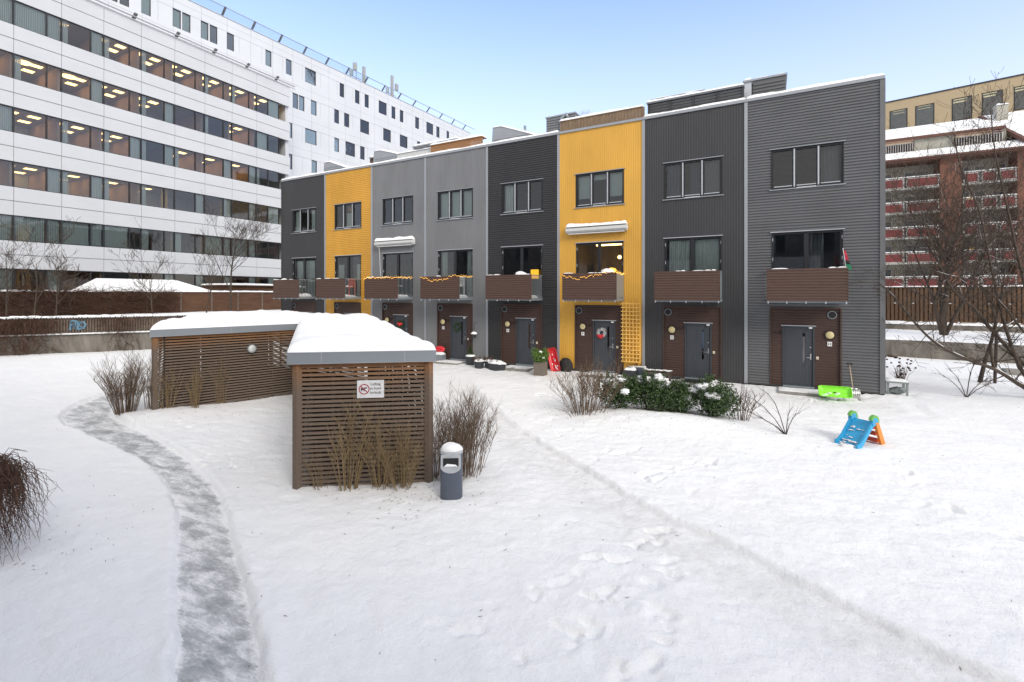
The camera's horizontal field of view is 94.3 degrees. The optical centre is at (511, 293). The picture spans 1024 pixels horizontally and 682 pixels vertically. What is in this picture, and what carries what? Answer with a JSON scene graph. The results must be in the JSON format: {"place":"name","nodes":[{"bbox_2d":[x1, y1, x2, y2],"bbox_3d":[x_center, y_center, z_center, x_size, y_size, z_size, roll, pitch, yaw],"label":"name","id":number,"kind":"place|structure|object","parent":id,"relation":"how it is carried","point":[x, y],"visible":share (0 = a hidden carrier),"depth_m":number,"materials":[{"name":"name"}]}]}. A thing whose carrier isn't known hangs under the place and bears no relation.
{"place":"outdoors","nodes":[
{"label":"outdoors","id":0,"kind":"place"},
{"bbox_2d":[2,309,276,331],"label":"terrace ground","id":1,"kind":"structure","parent":0,"point":[132,315],"depth_m":31.72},
{"bbox_2d":[0,224,40,318],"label":"bare tree","id":2,"kind":"object","parent":1,"relation":"on","point":[7,274],"visible":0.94,"depth_m":26.94,"materials":[{"name":"brown plant"}]},
{"bbox_2d":[1,215,79,315],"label":"bare tree","id":3,"kind":"object","parent":1,"relation":"on","point":[37,287],"visible":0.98,"depth_m":27.65,"materials":[{"name":"brown plant"}]},
{"bbox_2d":[17,248,89,317],"bbox_3d":[-27.259,-0.527,28.481,3.232,4.256,2.116,0,0,6],"label":"bare tree","id":4,"kind":"object","parent":1,"relation":"on","point":[60,285],"visible":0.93,"depth_m":28.22,"materials":[{"name":"brown plant"}]},
{"bbox_2d":[0,290,280,316],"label":"board fence","id":5,"kind":"object","parent":1,"relation":"on","point":[245,300],"visible":0.39,"depth_m":36.84,"materials":[{"name":"brown wood"}]},
{"bbox_2d":[0,276,187,316],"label":"climbing vines","id":6,"kind":"object","parent":5,"relation":"on","point":[69,296],"visible":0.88,"depth_m":31.68,"materials":[{"name":"plant"}]},
{"bbox_2d":[74,278,209,312],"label":"outbuilding","id":7,"kind":"structure","parent":1,"relation":"on","point":[99,282],"depth_m":35.35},
{"bbox_2d":[108,221,184,313],"bbox_3d":[-23.855,-1.647,31.056,3.119,6.501,3.902,0,0,17],"label":"bare tree","id":8,"kind":"object","parent":1,"relation":"on","point":[152,277],"visible":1,"depth_m":30.97,"materials":[{"name":"brown plant"}]},
{"bbox_2d":[188,238,242,312],"bbox_3d":[-21.615,-1.176,34.426,3.584,5.563,2.758,0,0,4],"label":"bare tree","id":9,"kind":"object","parent":1,"relation":"on","point":[211,266],"visible":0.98,"depth_m":34.47,"materials":[{"name":"brown plant"}]},
{"bbox_2d":[191,191,279,310],"bbox_3d":[-20.796,-3.155,36.243,6.765,9.514,4.647,0,0,-43],"label":"bare tree","id":10,"kind":"object","parent":1,"relation":"on","point":[242,232],"visible":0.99,"depth_m":35.87,"materials":[{"name":"brown plant"}]},
{"bbox_2d":[200,283,280,310],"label":"outbuilding","id":11,"kind":"structure","parent":1,"relation":"on","point":[243,287],"depth_m":40.40,"materials":[{"name":"brown wood"}]},
{"bbox_2d":[61,385,259,681],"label":"path","id":12,"kind":"structure","parent":0,"point":[219,643],"depth_m":5.89,"materials":[{"name":"snow"}]},
{"bbox_2d":[0,340,1023,681],"bbox_3d":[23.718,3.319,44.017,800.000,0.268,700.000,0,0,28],"label":"ground","id":13,"kind":"structure","parent":0,"point":[688,546],"depth_m":6.39,"materials":[{"name":"snow"}]},
{"bbox_2d":[0,448,57,563],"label":"trailing bush","id":14,"kind":"object","parent":13,"relation":"on","point":[9,481],"visible":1,"depth_m":6.23,"materials":[{"name":"brown plant"}]},
{"bbox_2d":[89,344,162,414],"bbox_3d":[-10.623,2.305,13.130,1.534,1.998,1.614,0,0,28],"label":"bare shrub","id":15,"kind":"object","parent":13,"relation":"on","point":[130,390],"visible":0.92,"depth_m":13.03,"materials":[{"name":"brown plant"}]},
{"bbox_2d":[0,331,279,355],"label":"retaining wall","id":16,"kind":"structure","parent":13,"relation":"on","point":[86,342],"depth_m":27.07,"materials":[{"name":"concrete"}]},
{"bbox_2d":[0,310,280,334],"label":"picket fence","id":17,"kind":"object","parent":16,"relation":"on","point":[145,326],"visible":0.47,"depth_m":27.50,"materials":[{"name":"brown wood"}]},
{"bbox_2d":[0,309,152,355],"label":"climbing vines","id":18,"kind":"object","parent":17,"relation":"hanging from","point":[26,323],"visible":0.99,"depth_m":25.84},
{"bbox_2d":[0,0,297,314],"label":"office building","id":19,"kind":"structure","parent":13,"relation":"on","point":[115,157],"depth_m":37.85,"materials":[{"name":"grey"}]},
{"bbox_2d":[0,103,12,131],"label":"window","id":20,"kind":"structure","parent":19,"relation":"in","point":[7,110],"depth_m":31.53,"materials":[{"name":"black"}]},
{"bbox_2d":[0,214,12,239],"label":"window","id":21,"kind":"structure","parent":19,"relation":"in","point":[6,219],"depth_m":31.44,"materials":[{"name":"black"}]},
{"bbox_2d":[1,0,12,23],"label":"window","id":22,"kind":"structure","parent":19,"relation":"in","point":[7,4],"depth_m":31.53,"materials":[{"name":"black"}]},
{"bbox_2d":[13,0,60,41],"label":"window","id":23,"kind":"structure","parent":19,"relation":"in","point":[44,24],"depth_m":32.78,"materials":[{"name":"black"}]},
{"bbox_2d":[13,53,60,91],"bbox_3d":[-32.720,-15.170,32.750,0.240,1.720,2.440,0,0,28],"label":"window","id":24,"kind":"structure","parent":19,"relation":"in","point":[16,57],"depth_m":32.05,"materials":[{"name":"black"}]},
{"bbox_2d":[13,107,60,141],"bbox_3d":[-32.667,-11.590,32.722,0.120,1.720,2.440,0,0,28],"label":"window","id":25,"kind":"structure","parent":19,"relation":"in","point":[46,116],"depth_m":33.07,"materials":[{"name":"black"}]},
{"bbox_2d":[13,161,60,193],"bbox_3d":[-32.720,-7.960,32.750,0.240,1.720,2.440,0,0,28],"label":"window","id":26,"kind":"structure","parent":19,"relation":"in","point":[52,175],"depth_m":33.41,"materials":[{"name":"black"}]},
{"bbox_2d":[13,215,60,243],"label":"window","id":27,"kind":"structure","parent":19,"relation":"in","point":[21,219],"depth_m":32.78,"materials":[{"name":"black"}]},
{"bbox_2d":[61,18,103,56],"bbox_3d":[-31.563,-18.740,34.898,0.240,1.720,2.440,0,0,28],"label":"window","id":28,"kind":"structure","parent":19,"relation":"in","point":[96,41],"depth_m":35.49,"materials":[{"name":"black"}]},
{"bbox_2d":[61,68,103,103],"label":"window","id":29,"kind":"structure","parent":19,"relation":"in","point":[96,88],"depth_m":35.60,"materials":[{"name":"black"}]},
{"bbox_2d":[61,119,103,151],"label":"window","id":30,"kind":"structure","parent":19,"relation":"in","point":[62,120],"depth_m":34.22,"materials":[{"name":"black"}]},
{"bbox_2d":[61,170,103,199],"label":"window","id":31,"kind":"structure","parent":19,"relation":"in","point":[96,183],"depth_m":35.49,"materials":[{"name":"black"}]},
{"bbox_2d":[61,220,103,246],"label":"window","id":32,"kind":"structure","parent":19,"relation":"in","point":[94,229],"depth_m":35.03,"materials":[{"name":"black"}]},
{"bbox_2d":[104,35,140,69],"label":"window","id":33,"kind":"structure","parent":19,"relation":"in","point":[106,40],"depth_m":36.36,"materials":[{"name":"black"}]},
{"bbox_2d":[104,129,140,158],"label":"window","id":34,"kind":"structure","parent":19,"relation":"in","point":[134,143],"depth_m":37.61,"materials":[{"name":"black"}]},
{"bbox_2d":[104,177,140,204],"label":"window","id":35,"kind":"structure","parent":19,"relation":"in","point":[106,180],"depth_m":36.36,"materials":[{"name":"black"}]},
{"bbox_2d":[104,225,140,249],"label":"window","id":36,"kind":"structure","parent":19,"relation":"in","point":[108,229],"depth_m":36.81,"materials":[{"name":"black"}]},
{"bbox_2d":[141,49,174,81],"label":"window","id":37,"kind":"structure","parent":19,"relation":"in","point":[143,54],"depth_m":38.64,"materials":[{"name":"black"}]},
{"bbox_2d":[141,94,174,123],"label":"window","id":38,"kind":"structure","parent":19,"relation":"in","point":[168,108],"depth_m":39.80,"materials":[{"name":"black"}]},
{"bbox_2d":[141,138,174,166],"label":"window","id":39,"kind":"structure","parent":19,"relation":"in","point":[168,151],"depth_m":39.80,"materials":[{"name":"black"}]},
{"bbox_2d":[141,184,174,209],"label":"window","id":40,"kind":"structure","parent":19,"relation":"in","point":[143,186],"depth_m":38.61,"materials":[{"name":"black"}]},
{"bbox_2d":[141,228,174,251],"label":"window","id":41,"kind":"structure","parent":19,"relation":"in","point":[145,231],"depth_m":38.64,"materials":[{"name":"black"}]},
{"bbox_2d":[205,235,231,255],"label":"window","id":42,"kind":"structure","parent":19,"relation":"in","point":[207,244],"depth_m":43.66,"materials":[{"name":"black"}]},
{"bbox_2d":[232,238,256,257],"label":"window","id":43,"kind":"structure","parent":19,"relation":"in","point":[253,253],"depth_m":45.94,"materials":[{"name":"black"}]},
{"bbox_2d":[151,367,182,408],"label":"stem clump","id":44,"kind":"object","parent":13,"relation":"on","point":[167,394],"visible":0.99,"depth_m":13.35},
{"bbox_2d":[183,361,204,407],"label":"stem clump","id":45,"kind":"object","parent":13,"relation":"on","point":[195,391],"visible":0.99,"depth_m":13.63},
{"bbox_2d":[0,0,474,290],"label":"office building","id":46,"kind":"structure","parent":13,"relation":"on","point":[336,115],"depth_m":56.62,"materials":[{"name":"white"}]},
{"bbox_2d":[150,310,435,489],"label":"bicycle shed","id":47,"kind":"structure","parent":13,"relation":"on","point":[238,342],"depth_m":9.51,"materials":[{"name":"wood"}]},
{"bbox_2d":[357,380,383,397],"bbox_3d":[-2.483,1.675,8.339,0.460,0.310,0.013,0,0,-8],"label":"notice sign","id":48,"kind":"object","parent":47,"relation":"attached to","point":[370,388],"visible":1,"depth_m":8.34,"materials":[{"name":"white"}]},
{"bbox_2d":[273,171,324,345],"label":"terraced house","id":49,"kind":"structure","parent":13,"relation":"on","point":[302,227],"depth_m":28.60,"materials":[{"name":"metal"}]},
{"bbox_2d":[292,207,315,233],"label":"window","id":50,"kind":"structure","parent":49,"relation":"in","point":[298,214],"depth_m":28.74,"materials":[{"name":"black"}]},
{"bbox_2d":[293,257,315,296],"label":"balcony door","id":51,"kind":"structure","parent":49,"relation":"in","point":[306,270],"depth_m":28.62,"materials":[{"name":"black"}]},
{"bbox_2d":[302,396,374,491],"bbox_3d":[-2.963,2.547,8.103,1.356,1.685,0.798,0,0,-6],"label":"bare shrub","id":52,"kind":"object","parent":13,"relation":"on","point":[349,479],"visible":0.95,"depth_m":8.14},
{"bbox_2d":[316,163,371,314],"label":"terraced house","id":53,"kind":"structure","parent":13,"relation":"on","point":[347,224],"depth_m":26.86,"materials":[{"name":"metal"}]},
{"bbox_2d":[334,201,361,229],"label":"window","id":54,"kind":"structure","parent":53,"relation":"in","point":[350,216],"depth_m":26.99,"materials":[{"name":"black"}]},
{"bbox_2d":[335,254,361,295],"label":"balcony door","id":55,"kind":"structure","parent":53,"relation":"in","point":[341,267],"depth_m":26.86,"materials":[{"name":"black"}]},
{"bbox_2d":[356,412,425,490],"bbox_3d":[-2.043,2.734,8.277,1.240,1.358,1.121,0,0,-12],"label":"bare shrub","id":56,"kind":"object","parent":13,"relation":"on","point":[403,471],"visible":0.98,"depth_m":8.21,"materials":[{"name":"plant"}]},
{"bbox_2d":[364,154,424,339],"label":"terraced house","id":57,"kind":"structure","parent":13,"relation":"on","point":[397,217],"depth_m":25.04,"materials":[{"name":"metal"}]},
{"bbox_2d":[373,150,398,162],"bbox_3d":[-6.275,-7.482,27.355,2.800,1.465,2.030,0,0,28],"label":"roof hatch","id":58,"kind":"object","parent":57,"relation":"on","point":[381,155],"visible":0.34,"depth_m":26.76,"materials":[{"name":"metal"}]},
{"bbox_2d":[381,195,413,225],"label":"window","id":59,"kind":"structure","parent":57,"relation":"in","point":[407,196],"depth_m":25.14,"materials":[{"name":"black"}]},
{"bbox_2d":[382,251,412,295],"bbox_3d":[-6.020,-0.975,25.130,2.140,2.411,0.185,0,0,28],"label":"balcony door","id":60,"kind":"structure","parent":57,"relation":"in","point":[395,253],"depth_m":25.11,"materials":[{"name":"black"}]},
{"bbox_2d":[440,442,462,499],"bbox_3d":[-1.007,2.950,7.894,0.384,0.953,0.353,0,0,-4],"label":"litter bin","id":61,"kind":"object","parent":13,"relation":"on","point":[451,470],"visible":0.97,"depth_m":7.75,"materials":[{"name":"metal"}]},
{"bbox_2d":[420,143,486,362],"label":"terraced house","id":62,"kind":"structure","parent":13,"relation":"on","point":[455,211],"depth_m":23.29,"materials":[{"name":"metal"}]},
{"bbox_2d":[436,187,473,220],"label":"window","id":63,"kind":"structure","parent":62,"relation":"in","point":[457,197],"depth_m":23.50,"materials":[{"name":"black"}]},
{"bbox_2d":[437,248,472,295],"bbox_3d":[-2.760,-0.975,23.422,2.140,2.411,0.270,0,0,28],"label":"balcony door","id":64,"kind":"structure","parent":62,"relation":"in","point":[470,250],"depth_m":23.35,"materials":[{"name":"black"}]},
{"bbox_2d":[429,134,486,152],"bbox_3d":[-2.743,-7.309,23.896,3.200,0.917,0.470,0,0,28],"label":"roof screen","id":65,"kind":"object","parent":62,"relation":"on","point":[455,143],"visible":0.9,"depth_m":23.66,"materials":[{"name":"brown wood"}]},
{"bbox_2d":[452,317,465,358],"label":"door","id":66,"kind":"structure","parent":62,"relation":"in","point":[458,349],"depth_m":23.32,"materials":[{"name":"paint"}]},
{"bbox_2d":[414,379,501,480],"bbox_3d":[-0.931,2.471,8.780,1.696,1.856,1.333,0,0,-22],"label":"bare shrub","id":67,"kind":"object","parent":13,"relation":"on","point":[463,438],"visible":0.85,"depth_m":8.69,"materials":[{"name":"brown plant"}]},
{"bbox_2d":[486,130,559,368],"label":"terraced house","id":68,"kind":"structure","parent":13,"relation":"on","point":[521,225],"depth_m":21.62,"materials":[{"name":"metal"}]},
{"bbox_2d":[492,125,536,141],"bbox_3d":[0.626,-7.561,24.034,2.700,1.622,2.130,0,0,28],"label":"roof hatch","id":69,"kind":"object","parent":68,"relation":"on","point":[502,132],"visible":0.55,"depth_m":23.34,"materials":[{"name":"metal"}]},
{"bbox_2d":[500,178,543,214],"bbox_3d":[0.479,-4.383,21.674,2.200,1.475,0.275,0,0,28],"label":"window","id":70,"kind":"structure","parent":68,"relation":"in","point":[511,187],"depth_m":21.78,"materials":[{"name":"black"}]},
{"bbox_2d":[502,244,542,297],"bbox_3d":[0.460,-0.975,21.639,2.140,2.411,0.185,0,0,28],"label":"balcony door","id":71,"kind":"structure","parent":68,"relation":"in","point":[524,246],"depth_m":21.62,"materials":[{"name":"black"}]},
{"bbox_2d":[518,319,533,364],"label":"door","id":72,"kind":"structure","parent":68,"relation":"in","point":[525,328],"depth_m":21.57,"materials":[{"name":"paint"}]},
{"bbox_2d":[545,111,579,132],"bbox_3d":[2.927,-8.028,25.248,1.680,2.556,1.890,0,0,28],"label":"roof housing","id":73,"kind":"object","parent":68,"relation":"on","point":[552,123],"visible":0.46,"depth_m":24.59,"materials":[{"name":"metal"}]},
{"bbox_2d":[531,346,549,375],"bbox_3d":[1.205,2.792,19.745,0.840,1.216,0.851,0,0,28],"label":"planter box","id":74,"kind":"object","parent":13,"relation":"on","point":[540,362],"visible":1,"depth_m":19.58,"materials":[{"name":"beige wood"}]},
{"bbox_2d":[545,343,634,416],"bbox_3d":[2.160,2.343,13.237,2.497,2.032,1.966,0,0,1],"label":"bare shrub","id":75,"kind":"object","parent":13,"relation":"on","point":[590,387],"visible":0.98,"depth_m":13.10,"materials":[{"name":"brown plant"}]},
{"bbox_2d":[557,117,642,373],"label":"terraced house","id":76,"kind":"structure","parent":13,"relation":"on","point":[599,185],"depth_m":19.86,"materials":[{"name":"paint"}]},
{"bbox_2d":[574,168,624,208],"bbox_3d":[3.684,-4.383,19.927,2.200,1.475,0.240,0,0,28],"label":"window","id":77,"kind":"structure","parent":76,"relation":"in","point":[616,179],"depth_m":19.88,"materials":[{"name":"black"}]},
{"bbox_2d":[576,240,624,272],"bbox_3d":[3.673,-0.975,19.908,2.140,2.411,0.185,0,0,28],"label":"balcony door","id":78,"kind":"structure","parent":76,"relation":"in","point":[599,243],"depth_m":19.90,"materials":[{"name":"black"}]},
{"bbox_2d":[559,105,644,130],"bbox_3d":[3.780,-7.344,20.046,3.677,0.628,0.460,0,0,28],"label":"roof screen","id":79,"kind":"object","parent":76,"relation":"on","point":[609,116],"visible":1,"depth_m":19.83,"materials":[{"name":"brown wood"}]},
{"bbox_2d":[594,322,613,370],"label":"door","id":80,"kind":"structure","parent":76,"relation":"in","point":[600,345],"depth_m":19.82,"materials":[{"name":"paint"}]},
{"bbox_2d":[621,302,640,363],"bbox_3d":[4.771,1.565,19.069,0.790,2.430,0.060,0,0,28],"label":"trellis","id":81,"kind":"object","parent":76,"relation":"attached to","point":[629,330],"visible":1,"depth_m":19.03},
{"bbox_2d":[596,371,641,408],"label":"evergreen bush","id":82,"kind":"object","parent":13,"relation":"on","point":[623,396],"visible":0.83,"depth_m":13.34,"materials":[{"name":"green plant"}]},
{"bbox_2d":[628,368,671,411],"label":"evergreen bush","id":83,"kind":"object","parent":13,"relation":"on","point":[653,388],"visible":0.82,"depth_m":13.30,"materials":[{"name":"green plant"}]},
{"bbox_2d":[655,378,699,413],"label":"evergreen bush","id":84,"kind":"object","parent":13,"relation":"on","point":[681,390],"visible":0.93,"depth_m":13.05,"materials":[{"name":"green plant"}]},
{"bbox_2d":[642,98,745,383],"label":"terraced house","id":85,"kind":"structure","parent":13,"relation":"on","point":[692,242],"depth_m":18.06,"materials":[{"name":"metal"}]},
{"bbox_2d":[662,155,723,200],"bbox_3d":[6.934,-4.383,18.224,2.200,1.475,0.325,0,0,28],"label":"window","id":86,"kind":"structure","parent":85,"relation":"in","point":[713,166],"depth_m":18.22,"materials":[{"name":"black"}]},
{"bbox_2d":[663,235,722,298],"bbox_3d":[6.932,-0.975,18.218,2.140,2.411,0.302,0,0,28],"label":"balcony door","id":87,"kind":"structure","parent":85,"relation":"in","point":[689,254],"depth_m":18.21,"materials":[{"name":"black"}]},
{"bbox_2d":[646,83,744,113],"bbox_3d":[7.087,-7.358,18.548,3.600,1.015,0.340,0,0,28],"label":"roof screen","id":88,"kind":"object","parent":85,"relation":"on","point":[699,98],"visible":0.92,"depth_m":18.45,"materials":[{"name":"metal"}]},
{"bbox_2d":[686,324,709,377],"bbox_3d":[7.088,2.185,18.087,0.860,2.014,0.121,0,0,28],"label":"door","id":89,"kind":"structure","parent":85,"relation":"in","point":[697,336],"depth_m":18.09,"materials":[{"name":"paint"}]},
{"bbox_2d":[691,373,741,416],"bbox_3d":[5.455,2.754,12.792,1.011,1.220,1.474,0,0,-33],"label":"evergreen bush","id":90,"kind":"object","parent":13,"relation":"on","point":[712,402],"visible":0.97,"depth_m":12.54,"materials":[{"name":"green plant"}]},
{"bbox_2d":[717,378,765,420],"bbox_3d":[6.122,2.757,12.575,1.241,1.193,1.176,0,0,-29],"label":"bare shrub","id":91,"kind":"object","parent":13,"relation":"on","point":[746,406],"visible":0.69,"depth_m":12.44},
{"bbox_2d":[734,386,809,434],"bbox_3d":[6.274,2.795,11.520,1.672,1.116,0.850,0,0,28],"label":"bare shrub","id":92,"kind":"object","parent":13,"relation":"on","point":[781,430],"visible":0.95,"depth_m":11.32,"materials":[{"name":"brown plant"}]},
{"bbox_2d":[778,386,825,397],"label":"step","id":93,"kind":"structure","parent":13,"relation":"on","point":[798,391],"depth_m":15.81,"materials":[{"name":"stone"}]},
{"bbox_2d":[744,73,885,394],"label":"terraced house","id":94,"kind":"structure","parent":13,"relation":"on","point":[814,181],"depth_m":16.23,"materials":[{"name":"metal"}]},
{"bbox_2d":[752,72,786,94],"bbox_3d":[10.336,-7.525,19.097,1.200,1.551,2.690,0,0,28],"label":"roof housing","id":95,"kind":"object","parent":94,"relation":"on","point":[770,83],"visible":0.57,"depth_m":17.93,"materials":[{"name":"metal"}]},
{"bbox_2d":[784,327,812,385],"bbox_3d":[9.967,2.185,16.536,0.860,2.014,0.121,0,0,28],"label":"door","id":96,"kind":"structure","parent":94,"relation":"in","point":[798,349],"depth_m":16.53,"materials":[{"name":"paint"}]},
{"bbox_2d":[769,140,845,190],"bbox_3d":[10.208,-4.383,16.488,2.250,1.475,0.375,0,0,28],"label":"window","id":97,"kind":"structure","parent":94,"relation":"in","point":[826,157],"depth_m":16.29,"materials":[{"name":"black"}]},
{"bbox_2d":[770,228,844,268],"bbox_3d":[10.257,-0.975,16.578,2.190,2.411,0.570,0,0,28],"label":"balcony door","id":98,"kind":"structure","parent":94,"relation":"in","point":[813,244],"depth_m":16.57,"materials":[{"name":"black"}]},
{"bbox_2d":[818,385,852,397],"bbox_3d":[10.214,3.111,15.013,0.920,0.338,0.322,0,0,25],"label":"sled","id":99,"kind":"object","parent":13,"relation":"on","point":[835,391],"visible":1,"depth_m":15.07,"materials":[{"name":"plastic"}]},
{"bbox_2d":[834,410,885,448],"bbox_3d":[7.695,3.035,10.566,1.154,0.732,0.516,0,0,-23],"label":"toy slide","id":100,"kind":"object","parent":13,"relation":"on","point":[855,432],"visible":0.99,"depth_m":10.52,"materials":[{"name":"blue plastic"}]},
{"bbox_2d":[836,72,1023,394],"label":"bare tree","id":101,"kind":"object","parent":13,"relation":"on","point":[1011,351],"visible":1,"depth_m":15.02,"materials":[{"name":"brown plant"}]},
{"bbox_2d":[886,103,1023,324],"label":"apartment block","id":102,"kind":"structure","parent":13,"relation":"on","point":[894,136],"depth_m":52.70,"materials":[{"name":"red brick"}]},
{"bbox_2d":[886,73,1023,145],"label":"beige office","id":103,"kind":"structure","parent":13,"relation":"on","point":[920,110],"depth_m":70.86,"materials":[{"name":"paint"}]},
{"bbox_2d":[890,108,907,129],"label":"window","id":104,"kind":"structure","parent":103,"relation":"in","point":[903,110],"depth_m":74.04,"materials":[{"name":"black"}]},
{"bbox_2d":[915,103,933,125],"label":"window","id":105,"kind":"structure","parent":103,"relation":"in","point":[929,105],"depth_m":72.05,"materials":[{"name":"black"}]},
{"bbox_2d":[886,339,1023,363],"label":"retaining wall","id":106,"kind":"structure","parent":13,"relation":"on","point":[895,348],"depth_m":24.32,"materials":[{"name":"concrete"}]},
{"bbox_2d":[915,206,1023,381],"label":"bare tree","id":107,"kind":"object","parent":13,"relation":"on","point":[982,372],"visible":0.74,"depth_m":17.84,"materials":[{"name":"brown plant"}]},
{"bbox_2d":[191,0,1023,143],"label":"sky","id":108,"kind":"structure","parent":0,"point":[484,65],"materials":[{"name":"blue"}]},
{"bbox_2d":[886,329,1023,344],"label":"terrace ground","id":109,"kind":"structure","parent":0,"point":[917,335],"depth_m":27.07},
{"bbox_2d":[886,77,1023,334],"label":"bare tree","id":110,"kind":"object","parent":109,"relation":"on","point":[936,245],"visible":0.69,"depth_m":27.12,"materials":[{"name":"brown plant"}]},
{"bbox_2d":[886,285,1023,323],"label":"timber fence","id":111,"kind":"object","parent":109,"relation":"on","point":[895,311],"visible":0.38,"depth_m":32.69,"materials":[{"name":"brown wood"}]},
{"bbox_2d":[886,321,1023,332],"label":"wall","id":112,"kind":"structure","parent":109,"relation":"on","point":[913,326],"depth_m":30.88,"materials":[{"name":"concrete"}]},
{"bbox_2d":[951,156,1023,277],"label":"bare tree","id":113,"kind":"object","parent":109,"relation":"on","point":[1018,216],"visible":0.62,"depth_m":24.34,"materials":[{"name":"brown plant"}]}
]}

